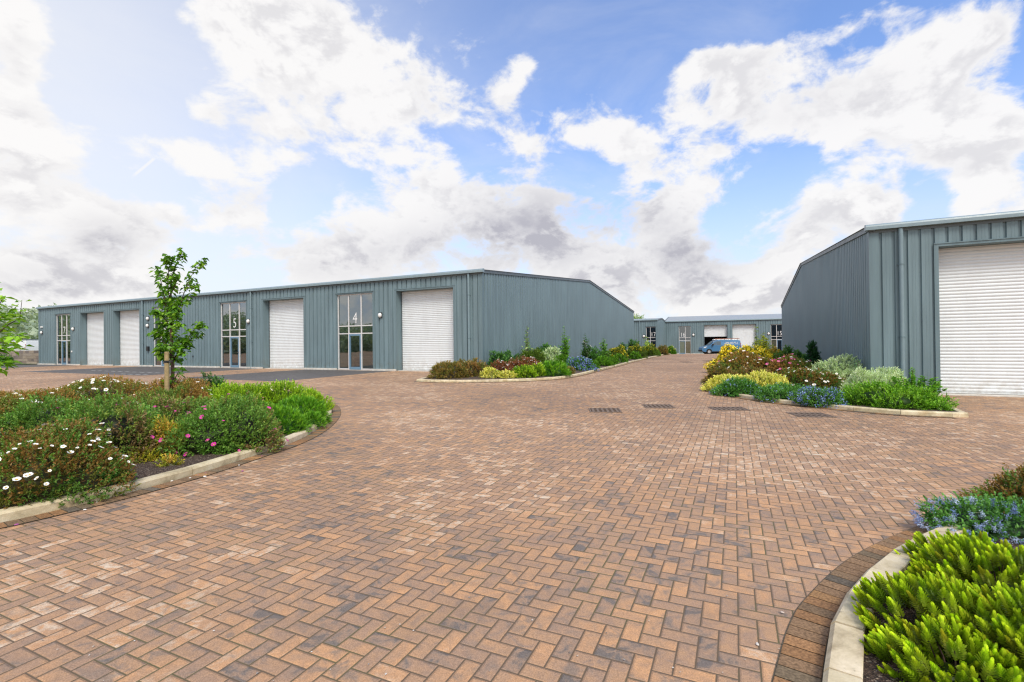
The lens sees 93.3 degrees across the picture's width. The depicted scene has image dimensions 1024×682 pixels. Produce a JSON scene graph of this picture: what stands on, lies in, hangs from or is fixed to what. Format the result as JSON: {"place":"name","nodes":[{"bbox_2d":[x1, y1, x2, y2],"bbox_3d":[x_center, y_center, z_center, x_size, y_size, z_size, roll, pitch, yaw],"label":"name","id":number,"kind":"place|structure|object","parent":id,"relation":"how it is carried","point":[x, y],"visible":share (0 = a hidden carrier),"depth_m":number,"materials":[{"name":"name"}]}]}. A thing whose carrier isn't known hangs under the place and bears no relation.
{"place":"outdoors","nodes":[
{"label":"outdoors","id":0,"kind":"place"},
{"bbox_2d":[0,400,303,508],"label":"soil","id":1,"kind":"structure","parent":0,"point":[148,468],"depth_m":6.34,"materials":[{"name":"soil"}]},
{"bbox_2d":[0,282,34,375],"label":"broadleaf tree","id":2,"kind":"object","parent":1,"relation":"on","point":[16,345],"visible":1,"depth_m":6.46,"materials":[{"name":"green plant"}]},
{"bbox_2d":[0,391,43,429],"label":"rock rose","id":3,"kind":"object","parent":1,"relation":"on","point":[4,402],"visible":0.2,"depth_m":8.05,"materials":[{"name":"green plant"}]},
{"bbox_2d":[0,386,89,412],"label":"rock rose","id":4,"kind":"object","parent":1,"relation":"on","point":[54,391],"visible":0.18,"depth_m":9.96,"materials":[{"name":"green plant"}]},
{"bbox_2d":[0,391,111,446],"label":"pink cistus","id":5,"kind":"object","parent":1,"relation":"on","point":[39,418],"visible":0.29,"depth_m":7.68,"materials":[{"name":"green plant"}]},
{"bbox_2d":[0,414,141,508],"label":"white rock rose","id":6,"kind":"object","parent":1,"relation":"on","point":[36,466],"visible":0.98,"depth_m":5.16,"materials":[{"name":"green plant"}]},
{"bbox_2d":[38,373,150,407],"bbox_3d":[-9.486,1.298,11.445,2.926,1.023,2.661,-1,0,0],"label":"rock rose","id":7,"kind":"object","parent":1,"relation":"on","point":[81,386],"visible":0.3,"depth_m":11.08,"materials":[{"name":"green plant"}]},
{"bbox_2d":[96,462,136,485],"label":"sprig","id":8,"kind":"object","parent":1,"relation":"on","point":[112,476],"visible":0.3,"depth_m":5.51,"materials":[{"name":"green plant"}]},
{"bbox_2d":[48,388,187,463],"bbox_3d":[-5.592,1.202,6.898,1.955,1.127,1.562,-1,0,0],"label":"pink cistus","id":9,"kind":"object","parent":1,"relation":"on","point":[126,432],"visible":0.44,"depth_m":6.55,"materials":[{"name":"green plant"}]},
{"bbox_2d":[125,446,162,463],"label":"sprig","id":10,"kind":"object","parent":1,"relation":"on","point":[149,455],"visible":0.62,"depth_m":6.59,"materials":[{"name":"yellow plant"}]},
{"bbox_2d":[119,376,211,406],"bbox_3d":[-7.960,1.314,11.384,2.356,0.967,1.964,-1,0,0],"label":"rock rose","id":11,"kind":"object","parent":1,"relation":"on","point":[201,383],"visible":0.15,"depth_m":11.27,"materials":[{"name":"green plant"}]},
{"bbox_2d":[141,414,189,455],"bbox_3d":[-5.090,1.403,7.110,0.843,0.682,0.790,-1,0,29],"label":"golden shrub","id":12,"kind":"object","parent":1,"relation":"on","point":[165,424],"visible":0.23,"depth_m":6.96,"materials":[{"name":"yellow plant"}]},
{"bbox_2d":[110,389,226,426],"bbox_3d":[-6.321,1.319,8.646,1.971,0.932,2.071,-1,0,0],"label":"pink cistus","id":13,"kind":"object","parent":1,"relation":"on","point":[179,405],"visible":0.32,"depth_m":8.57,"materials":[{"name":"green plant"}]},
{"bbox_2d":[152,453,184,466],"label":"sprig","id":14,"kind":"object","parent":1,"relation":"on","point":[165,460],"visible":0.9,"depth_m":6.35,"materials":[{"name":"yellow plant"}]},
{"bbox_2d":[164,352,172,394],"bbox_3d":[-7.777,1.065,10.961,0.198,1.624,0.108,-1,0,0],"label":"tree stake","id":15,"kind":"object","parent":1,"relation":"on","point":[167,361],"visible":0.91,"depth_m":10.93,"materials":[{"name":"brown wood"}]},
{"bbox_2d":[146,247,208,387],"bbox_3d":[-7.809,-0.137,11.261,1.778,4.031,0.999,-1,0,0],"label":"young tree","id":16,"kind":"object","parent":1,"relation":"on","point":[172,313],"visible":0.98,"depth_m":11.22,"materials":[{"name":"green plant"}]},
{"bbox_2d":[148,377,213,410],"bbox_3d":[-6.549,1.259,9.548,1.340,1.066,1.199,-1,0,0],"label":"rock rose","id":17,"kind":"object","parent":1,"relation":"on","point":[179,391],"visible":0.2,"depth_m":9.46,"materials":[{"name":"green plant"}]},
{"bbox_2d":[200,370,226,388],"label":"young shrub","id":18,"kind":"object","parent":1,"relation":"on","point":[218,381],"visible":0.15,"depth_m":12.76,"materials":[{"name":"green plant"}]},
{"bbox_2d":[152,390,287,458],"bbox_3d":[-4.584,1.277,7.610,1.870,0.992,1.639,0,0,-29],"label":"pink cistus","id":19,"kind":"object","parent":1,"relation":"on","point":[214,428],"visible":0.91,"depth_m":7.19,"materials":[{"name":"green plant"}]},
{"bbox_2d":[203,380,279,404],"bbox_3d":[-6.521,1.359,11.547,2.169,0.838,1.921,-1,0,0],"label":"lime hebe","id":20,"kind":"object","parent":1,"relation":"on","point":[222,390],"visible":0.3,"depth_m":11.41,"materials":[{"name":"green plant"}]},
{"bbox_2d":[243,378,310,404],"bbox_3d":[-5.666,1.368,11.975,2.033,0.847,1.626,-1,0,0],"label":"lime hebe","id":21,"kind":"object","parent":1,"relation":"on","point":[280,392],"visible":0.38,"depth_m":11.64,"materials":[{"name":"green plant"}]},
{"bbox_2d":[252,402,311,435],"bbox_3d":[-4.247,1.452,8.819,1.202,0.690,1.097,-1,0,0],"label":"heather mound","id":22,"kind":"object","parent":1,"relation":"on","point":[294,423],"visible":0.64,"depth_m":8.70,"materials":[{"name":"green plant"}]},
{"bbox_2d":[275,394,333,423],"bbox_3d":[-4.419,1.453,9.971,1.350,0.775,1.263,-1,0,35],"label":"heather mound","id":23,"kind":"object","parent":1,"relation":"on","point":[305,404],"visible":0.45,"depth_m":9.88,"materials":[{"name":"green plant"}]},
{"bbox_2d":[288,385,334,409],"bbox_3d":[-4.789,1.412,11.472,1.142,0.684,1.100,-1,0,0],"label":"lime hebe","id":24,"kind":"object","parent":1,"relation":"on","point":[318,396],"visible":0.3,"depth_m":11.48,"materials":[{"name":"green plant"}]},
{"bbox_2d":[300,410,328,428],"bbox_3d":[-3.946,1.563,9.504,0.747,0.450,0.704,-1,0,0],"label":"heather mound","id":25,"kind":"object","parent":1,"relation":"on","point":[311,415],"visible":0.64,"depth_m":9.44,"materials":[{"name":"green plant"}]},
{"bbox_2d":[0,354,1023,681],"bbox_3d":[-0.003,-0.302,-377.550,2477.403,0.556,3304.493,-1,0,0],"label":"brick paving","id":26,"kind":"structure","parent":0,"point":[522,530],"depth_m":4.13,"materials":[{"name":"brown brick"}]},
{"bbox_2d":[0,350,38,363],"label":"stone wall","id":27,"kind":"structure","parent":26,"relation":"on","point":[28,357],"depth_m":47.75,"materials":[{"name":"stone"}]},
{"bbox_2d":[23,366,250,375],"bbox_3d":[-24.959,1.993,32.540,14.000,0.008,7.150,-1,0,25],"label":"parking bay","id":28,"kind":"object","parent":26,"relation":"on","point":[140,370],"visible":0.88,"depth_m":31.94,"materials":[{"name":"grey asphalt"}]},
{"bbox_2d":[0,393,331,522],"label":"kerb","id":29,"kind":"structure","parent":26,"relation":"on","point":[20,511],"depth_m":5.71,"materials":[{"name":"concrete"}]},
{"bbox_2d":[0,401,340,528],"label":"brick border","id":30,"kind":"object","parent":26,"relation":"on","point":[336,414],"visible":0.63,"depth_m":5.79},
{"bbox_2d":[190,369,386,380],"bbox_3d":[-11.666,1.820,26.034,7.000,0.029,7.550,-1,0,25],"label":"parking bay","id":31,"kind":"object","parent":26,"relation":"on","point":[286,375],"visible":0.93,"depth_m":25.37,"materials":[{"name":"grey asphalt"}]},
{"bbox_2d":[36,268,633,371],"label":"industrial building","id":32,"kind":"structure","parent":26,"relation":"on","point":[425,322],"depth_m":32.31,"materials":[{"name":"metal"}]},
{"bbox_2d":[55,313,70,364],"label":"window","id":33,"kind":"structure","parent":32,"relation":"in","point":[62,320],"depth_m":44.33,"materials":[{"name":"clear glass"}]},
{"bbox_2d":[79,310,104,364],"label":"roller door","id":34,"kind":"structure","parent":32,"relation":"in","point":[91,323],"depth_m":42.83,"materials":[{"name":"metal"}]},
{"bbox_2d":[112,308,140,365],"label":"roller door","id":35,"kind":"structure","parent":32,"relation":"in","point":[125,322],"depth_m":40.56,"materials":[{"name":"metal"}]},
{"bbox_2d":[152,306,174,365],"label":"window","id":36,"kind":"structure","parent":32,"relation":"in","point":[154,359],"depth_m":38.20,"materials":[{"name":"clear glass"}]},
{"bbox_2d":[219,300,246,367],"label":"window","id":37,"kind":"structure","parent":32,"relation":"in","point":[232,314],"depth_m":35.18,"materials":[{"name":"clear glass"}]},
{"bbox_2d":[262,296,304,367],"bbox_3d":[-15.010,-0.496,32.142,4.058,4.693,0.590,-1,0,25],"label":"roller door","id":38,"kind":"structure","parent":32,"relation":"in","point":[283,318],"depth_m":32.53,"materials":[{"name":"metal"}]},
{"bbox_2d":[335,291,373,369],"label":"window","id":39,"kind":"structure","parent":32,"relation":"in","point":[354,310],"depth_m":30.73,"materials":[{"name":"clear glass"}]},
{"bbox_2d":[349,334,360,369],"bbox_3d":[-9.517,0.686,29.371,0.928,2.155,0.080,-1,0,25],"label":"entrance door","id":40,"kind":"structure","parent":32,"relation":"in","point":[352,368],"depth_m":29.42,"materials":[{"name":"metal"}]},
{"bbox_2d":[394,285,455,370],"bbox_3d":[-4.808,-0.636,27.313,4.096,4.693,0.591,-1,0,25],"label":"roller door","id":41,"kind":"structure","parent":32,"relation":"in","point":[424,316],"depth_m":27.65,"materials":[{"name":"metal"}]},
{"bbox_2d":[417,354,662,381],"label":"kerb","id":42,"kind":"structure","parent":26,"relation":"on","point":[522,379],"depth_m":20.44,"materials":[{"name":"concrete"}]},
{"bbox_2d":[415,354,668,382],"bbox_3d":[14.490,1.949,50.894,5.322,0.520,71.543,-1,0,27],"label":"brick border","id":43,"kind":"object","parent":26,"relation":"on","point":[537,380],"visible":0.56,"depth_m":20.57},
{"bbox_2d":[634,318,664,348],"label":"industrial building","id":44,"kind":"structure","parent":26,"relation":"on","point":[652,330],"depth_m":73.69,"materials":[{"name":"metal"}]},
{"bbox_2d":[645,326,655,347],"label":"window","id":45,"kind":"structure","parent":44,"relation":"in","point":[650,331],"depth_m":76.13,"materials":[{"name":"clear glass"}]},
{"bbox_2d":[698,339,741,353],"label":"panel van","id":46,"kind":"object","parent":26,"relation":"on","point":[714,345],"visible":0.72,"depth_m":67.16,"materials":[{"name":"blue paint"}]},
{"bbox_2d":[665,314,781,353],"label":"industrial building","id":47,"kind":"structure","parent":26,"relation":"on","point":[688,334],"depth_m":78.06,"materials":[{"name":"metal"}]},
{"bbox_2d":[678,326,690,353],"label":"window","id":48,"kind":"structure","parent":47,"relation":"in","point":[684,332],"depth_m":79.18,"materials":[{"name":"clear glass"}]},
{"bbox_2d":[703,324,727,353],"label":"roller door","id":49,"kind":"structure","parent":47,"relation":"in","point":[710,331],"depth_m":77.94,"materials":[{"name":"metal"}]},
{"bbox_2d":[732,323,756,346],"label":"roller door","id":50,"kind":"structure","parent":47,"relation":"in","point":[747,333],"depth_m":76.30,"materials":[{"name":"metal"}]},
{"bbox_2d":[770,324,781,351],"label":"window","id":51,"kind":"structure","parent":47,"relation":"in","point":[775,329],"depth_m":75.85,"materials":[{"name":"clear glass"}]},
{"bbox_2d":[786,412,836,417],"bbox_3d":[6.675,1.662,10.811,0.761,0.016,0.670,-1,0,6],"label":"drain grate","id":52,"kind":"object","parent":26,"relation":"on","point":[810,414],"visible":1,"depth_m":10.80,"materials":[{"name":"metal"}]},
{"bbox_2d":[704,385,954,417],"bbox_3d":[14.635,1.704,32.377,4.844,0.105,45.117,-1,0,19],"label":"brick border","id":53,"kind":"object","parent":26,"relation":"on","point":[838,409],"visible":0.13,"depth_m":11.58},
{"bbox_2d":[735,394,951,416],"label":"kerb","id":54,"kind":"structure","parent":26,"relation":"on","point":[903,412],"depth_m":11.23,"materials":[{"name":"concrete"}]},
{"bbox_2d":[771,509,976,681],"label":"brick border","id":55,"kind":"object","parent":26,"relation":"on","point":[802,653],"visible":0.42,"depth_m":2.87,"materials":[{"name":"brown brick"}]},
{"bbox_2d":[781,210,1023,397],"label":"industrial building","id":56,"kind":"structure","parent":26,"relation":"on","point":[942,299],"depth_m":15.23,"materials":[{"name":"metal"}]},
{"bbox_2d":[933,236,1023,394],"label":"roller door","id":57,"kind":"structure","parent":56,"relation":"in","point":[979,284],"depth_m":14.92,"materials":[{"name":"metal"}]},
{"bbox_2d":[822,511,1001,681],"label":"kerb","id":58,"kind":"structure","parent":26,"relation":"on","point":[844,660],"depth_m":2.56,"materials":[{"name":"concrete"}]},
{"bbox_2d":[0,0,1023,319],"label":"sky","id":59,"kind":"structure","parent":0,"point":[676,158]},
{"bbox_2d":[425,356,650,379],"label":"soil","id":60,"kind":"structure","parent":0,"point":[480,378],"depth_m":20.96,"materials":[{"name":"brown soil"}]},
{"bbox_2d":[427,360,472,378],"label":"brown heather","id":61,"kind":"object","parent":60,"relation":"on","point":[445,369],"visible":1,"depth_m":21.07,"materials":[{"name":"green plant"}]},
{"bbox_2d":[457,357,488,376],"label":"brown heather","id":62,"kind":"object","parent":60,"relation":"on","point":[474,367],"visible":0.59,"depth_m":21.91,"materials":[{"name":"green plant"}]},
{"bbox_2d":[479,366,501,377],"bbox_3d":[-0.954,1.427,21.047,1.067,0.646,0.929,-1,0,0],"label":"yellow ball","id":63,"kind":"object","parent":60,"relation":"on","point":[487,372],"visible":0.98,"depth_m":20.86,"materials":[{"name":"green plant"}]},
{"bbox_2d":[486,350,511,365],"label":"green shrub","id":64,"kind":"object","parent":60,"relation":"on","point":[500,356],"visible":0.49,"depth_m":25.29,"materials":[{"name":"green plant"}]},
{"bbox_2d":[488,358,512,373],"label":"red leaved shrub","id":65,"kind":"object","parent":60,"relation":"on","point":[499,366],"visible":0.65,"depth_m":23.15,"materials":[{"name":"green plant"}]},
{"bbox_2d":[508,355,538,370],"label":"red leaved shrub","id":66,"kind":"object","parent":60,"relation":"on","point":[519,362],"visible":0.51,"depth_m":24.78,"materials":[{"name":"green plant"}]},
{"bbox_2d":[511,365,537,377],"bbox_3d":[0.521,1.379,21.332,1.280,0.684,1.171,-1,0,0],"label":"green ball","id":67,"kind":"object","parent":60,"relation":"on","point":[522,371],"visible":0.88,"depth_m":21.03,"materials":[{"name":"green plant"}]},
{"bbox_2d":[517,347,549,367],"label":"green shrub","id":68,"kind":"object","parent":60,"relation":"on","point":[537,354],"visible":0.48,"depth_m":28.23,"materials":[{"name":"green plant"}]},
{"bbox_2d":[529,362,546,376],"bbox_3d":[1.149,1.337,22.014,0.880,0.757,0.920,-1,0,0],"label":"green ball","id":69,"kind":"object","parent":60,"relation":"on","point":[539,369],"visible":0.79,"depth_m":21.81,"materials":[{"name":"green plant"}]},
{"bbox_2d":[540,345,562,361],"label":"silver shrub","id":70,"kind":"object","parent":60,"relation":"on","point":[551,352],"visible":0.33,"depth_m":29.72,"materials":[{"name":"green plant"}]},
{"bbox_2d":[541,359,571,376],"bbox_3d":[1.923,1.360,22.579,1.873,1.046,1.773,-1,0,0],"label":"heather mound","id":71,"kind":"object","parent":60,"relation":"on","point":[554,368],"visible":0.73,"depth_m":22.17,"materials":[{"name":"green plant"}]},
{"bbox_2d":[557,327,569,356],"bbox_3d":[3.535,0.400,33.014,0.986,2.796,0.879,-1,0,0],"label":"sapling","id":72,"kind":"object","parent":60,"relation":"on","point":[564,348],"visible":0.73,"depth_m":32.96,"materials":[{"name":"green plant"}]},
{"bbox_2d":[566,355,599,370],"bbox_3d":[3.791,1.293,26.679,2.058,0.974,1.916,-1,0,0],"label":"blue ceanothus","id":73,"kind":"object","parent":60,"relation":"on","point":[580,363],"visible":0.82,"depth_m":26.41,"materials":[{"name":"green plant"}]},
{"bbox_2d":[595,355,615,365],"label":"shrub","id":74,"kind":"object","parent":60,"relation":"on","point":[605,361],"visible":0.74,"depth_m":31.57,"materials":[{"name":"green plant"}]},
{"bbox_2d":[627,343,647,358],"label":"yellow broom","id":75,"kind":"object","parent":60,"relation":"on","point":[636,348],"visible":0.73,"depth_m":47.25,"materials":[{"name":"green plant"}]},
{"bbox_2d":[840,404,955,411],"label":"soil","id":76,"kind":"structure","parent":0,"point":[900,409],"depth_m":11.16,"materials":[{"name":"brown soil"}]},
{"bbox_2d":[700,362,733,383],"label":"brown heather","id":77,"kind":"object","parent":76,"relation":"on","point":[711,372],"visible":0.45,"depth_m":18.27,"materials":[{"name":"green plant"}]},
{"bbox_2d":[703,344,743,371],"bbox_3d":[11.076,0.975,24.756,2.464,1.661,2.148,-1,0,0],"label":"yellow broom","id":78,"kind":"object","parent":76,"relation":"on","point":[724,351],"visible":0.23,"depth_m":24.62,"materials":[{"name":"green plant"}]},
{"bbox_2d":[700,374,755,390],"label":"cream shrub","id":79,"kind":"object","parent":76,"relation":"on","point":[716,380],"visible":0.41,"depth_m":16.00,"materials":[{"name":"yellow plant"}]},
{"bbox_2d":[708,375,760,396],"bbox_3d":[7.143,1.400,15.035,2.075,0.694,1.828,-1,0,0],"label":"blue ceanothus","id":80,"kind":"object","parent":76,"relation":"on","point":[727,387],"visible":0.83,"depth_m":14.71,"materials":[{"name":"green plant"}]},
{"bbox_2d":[713,349,775,370],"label":"rock rose","id":81,"kind":"object","parent":76,"relation":"on","point":[756,360],"visible":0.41,"depth_m":20.46,"materials":[{"name":"brown plant"}]},
{"bbox_2d":[731,364,772,377],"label":"brown heather","id":82,"kind":"object","parent":76,"relation":"on","point":[742,370],"visible":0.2,"depth_m":17.56,"materials":[{"name":"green plant"}]},
{"bbox_2d":[740,344,773,358],"bbox_3d":[13.983,0.995,27.882,2.477,1.591,2.242,-1,0,44],"label":"yellow broom","id":83,"kind":"object","parent":76,"relation":"on","point":[758,350],"visible":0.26,"depth_m":27.59,"materials":[{"name":"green plant"}]},
{"bbox_2d":[748,369,791,386],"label":"cream shrub","id":84,"kind":"object","parent":76,"relation":"on","point":[761,378],"visible":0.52,"depth_m":15.68,"materials":[{"name":"yellow plant"}]},
{"bbox_2d":[752,381,806,402],"bbox_3d":[7.649,1.433,13.559,1.660,0.594,1.464,-1,0,18],"label":"blue ceanothus","id":85,"kind":"object","parent":76,"relation":"on","point":[772,392],"visible":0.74,"depth_m":13.32,"materials":[{"name":"green plant"}]},
{"bbox_2d":[765,353,812,375],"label":"rock rose","id":86,"kind":"object","parent":76,"relation":"on","point":[789,360],"visible":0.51,"depth_m":18.79,"materials":[{"name":"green plant"}]},
{"bbox_2d":[774,367,845,389],"bbox_3d":[9.906,1.321,16.367,2.300,0.926,2.002,-1,0,0],"label":"rock rose","id":87,"kind":"object","parent":76,"relation":"on","point":[811,377],"visible":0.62,"depth_m":15.88,"materials":[{"name":"brown plant"}]},
{"bbox_2d":[803,340,823,369],"bbox_3d":[13.351,0.860,21.478,1.160,1.858,1.033,-1,0,0],"label":"dwarf conifer","id":88,"kind":"object","parent":76,"relation":"on","point":[813,356],"visible":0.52,"depth_m":21.38,"materials":[{"name":"green plant"}]},
{"bbox_2d":[786,384,852,408],"bbox_3d":[7.886,1.423,12.468,1.438,0.581,1.206,-1,0,27],"label":"blue ceanothus","id":89,"kind":"object","parent":76,"relation":"on","point":[817,396],"visible":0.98,"depth_m":12.17,"materials":[{"name":"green plant"}]},
{"bbox_2d":[808,353,863,387],"bbox_3d":[11.476,1.101,16.824,2.115,1.364,1.674,-1,0,-21],"label":"silver shrub","id":90,"kind":"object","parent":76,"relation":"on","point":[844,369],"visible":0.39,"depth_m":16.68,"materials":[{"name":"green plant"}]},
{"bbox_2d":[834,381,882,405],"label":"bright shrub","id":91,"kind":"object","parent":76,"relation":"on","point":[846,393],"visible":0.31,"depth_m":12.09,"materials":[{"name":"green plant"}]},
{"bbox_2d":[839,365,890,391],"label":"silver shrub","id":92,"kind":"object","parent":76,"relation":"on","point":[856,375],"visible":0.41,"depth_m":13.70,"materials":[{"name":"green plant"}]},
{"bbox_2d":[863,366,917,386],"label":"silver shrub","id":93,"kind":"object","parent":76,"relation":"on","point":[897,372],"visible":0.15,"depth_m":14.60,"materials":[{"name":"green plant"}]},
{"bbox_2d":[845,379,940,409],"bbox_3d":[9.323,1.330,11.860,1.791,0.763,1.820,0,0,-26],"label":"bright shrub","id":94,"kind":"object","parent":76,"relation":"on","point":[890,396],"visible":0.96,"depth_m":11.52,"materials":[{"name":"green plant"}]},
{"bbox_2d":[890,367,947,394],"bbox_3d":[11.032,1.241,13.289,1.461,1.018,1.500,-1,0,0],"label":"arching shrub","id":95,"kind":"object","parent":76,"relation":"on","point":[934,385],"visible":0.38,"depth_m":13.17,"materials":[{"name":"green plant"}]},
{"bbox_2d":[912,385,958,408],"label":"bright shrub","id":96,"kind":"object","parent":76,"relation":"on","point":[945,399],"visible":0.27,"depth_m":11.48,"materials":[{"name":"green plant"}]},
{"bbox_2d":[930,399,955,410],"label":"sprig","id":97,"kind":"object","parent":76,"relation":"on","point":[944,406],"visible":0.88,"depth_m":11.06,"materials":[{"name":"green plant"}]},
{"bbox_2d":[863,537,1023,681],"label":"soil","id":98,"kind":"structure","parent":0,"point":[872,672],"depth_m":2.36,"materials":[{"name":"brown soil"}]},
{"bbox_2d":[851,571,1023,681],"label":"hebe","id":99,"kind":"object","parent":98,"relation":"on","point":[901,589],"visible":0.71,"depth_m":2.50,"materials":[{"name":"green plant"}]},
{"bbox_2d":[859,614,1023,681],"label":"hebe","id":100,"kind":"object","parent":98,"relation":"on","point":[883,643],"visible":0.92,"depth_m":2.21,"materials":[{"name":"green plant"}]},
{"bbox_2d":[894,528,1022,586],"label":"hebe","id":101,"kind":"object","parent":98,"relation":"on","point":[919,539],"visible":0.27,"depth_m":3.34,"materials":[{"name":"green plant"}]},
{"bbox_2d":[904,533,1023,593],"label":"hebe","id":102,"kind":"object","parent":98,"relation":"on","point":[1005,554],"visible":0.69,"depth_m":2.94,"materials":[{"name":"green plant"}]},
{"bbox_2d":[910,491,1023,544],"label":"blue ceanothus","id":103,"kind":"object","parent":98,"relation":"on","point":[995,524],"visible":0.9,"depth_m":3.98,"materials":[{"name":"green plant"}]},
{"bbox_2d":[915,580,1023,680],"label":"hebe","id":104,"kind":"object","parent":98,"relation":"on","point":[1003,628],"visible":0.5,"depth_m":2.35,"materials":[{"name":"green plant"}]},
{"bbox_2d":[955,462,1023,514],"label":"red tipped shrub","id":105,"kind":"object","parent":98,"relation":"on","point":[1012,484],"visible":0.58,"depth_m":4.40,"materials":[{"name":"green plant"}]},
{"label":"upper yard","id":106,"kind":"structure","parent":0,"visible":0},
{"bbox_2d":[1,339,38,350],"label":"panel van","id":107,"kind":"object","parent":106,"relation":"on","point":[31,342],"visible":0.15,"depth_m":58.84,"materials":[{"name":"white paint"}]},
{"bbox_3d":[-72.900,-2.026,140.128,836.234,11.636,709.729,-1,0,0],"label":"hillside","id":108,"kind":"structure","parent":0,"visible":0},
{"bbox_2d":[0,303,56,346],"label":"woodland","id":109,"kind":"object","parent":108,"relation":"on","point":[30,328],"visible":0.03,"depth_m":87.35,"materials":[{"name":"green plant"}]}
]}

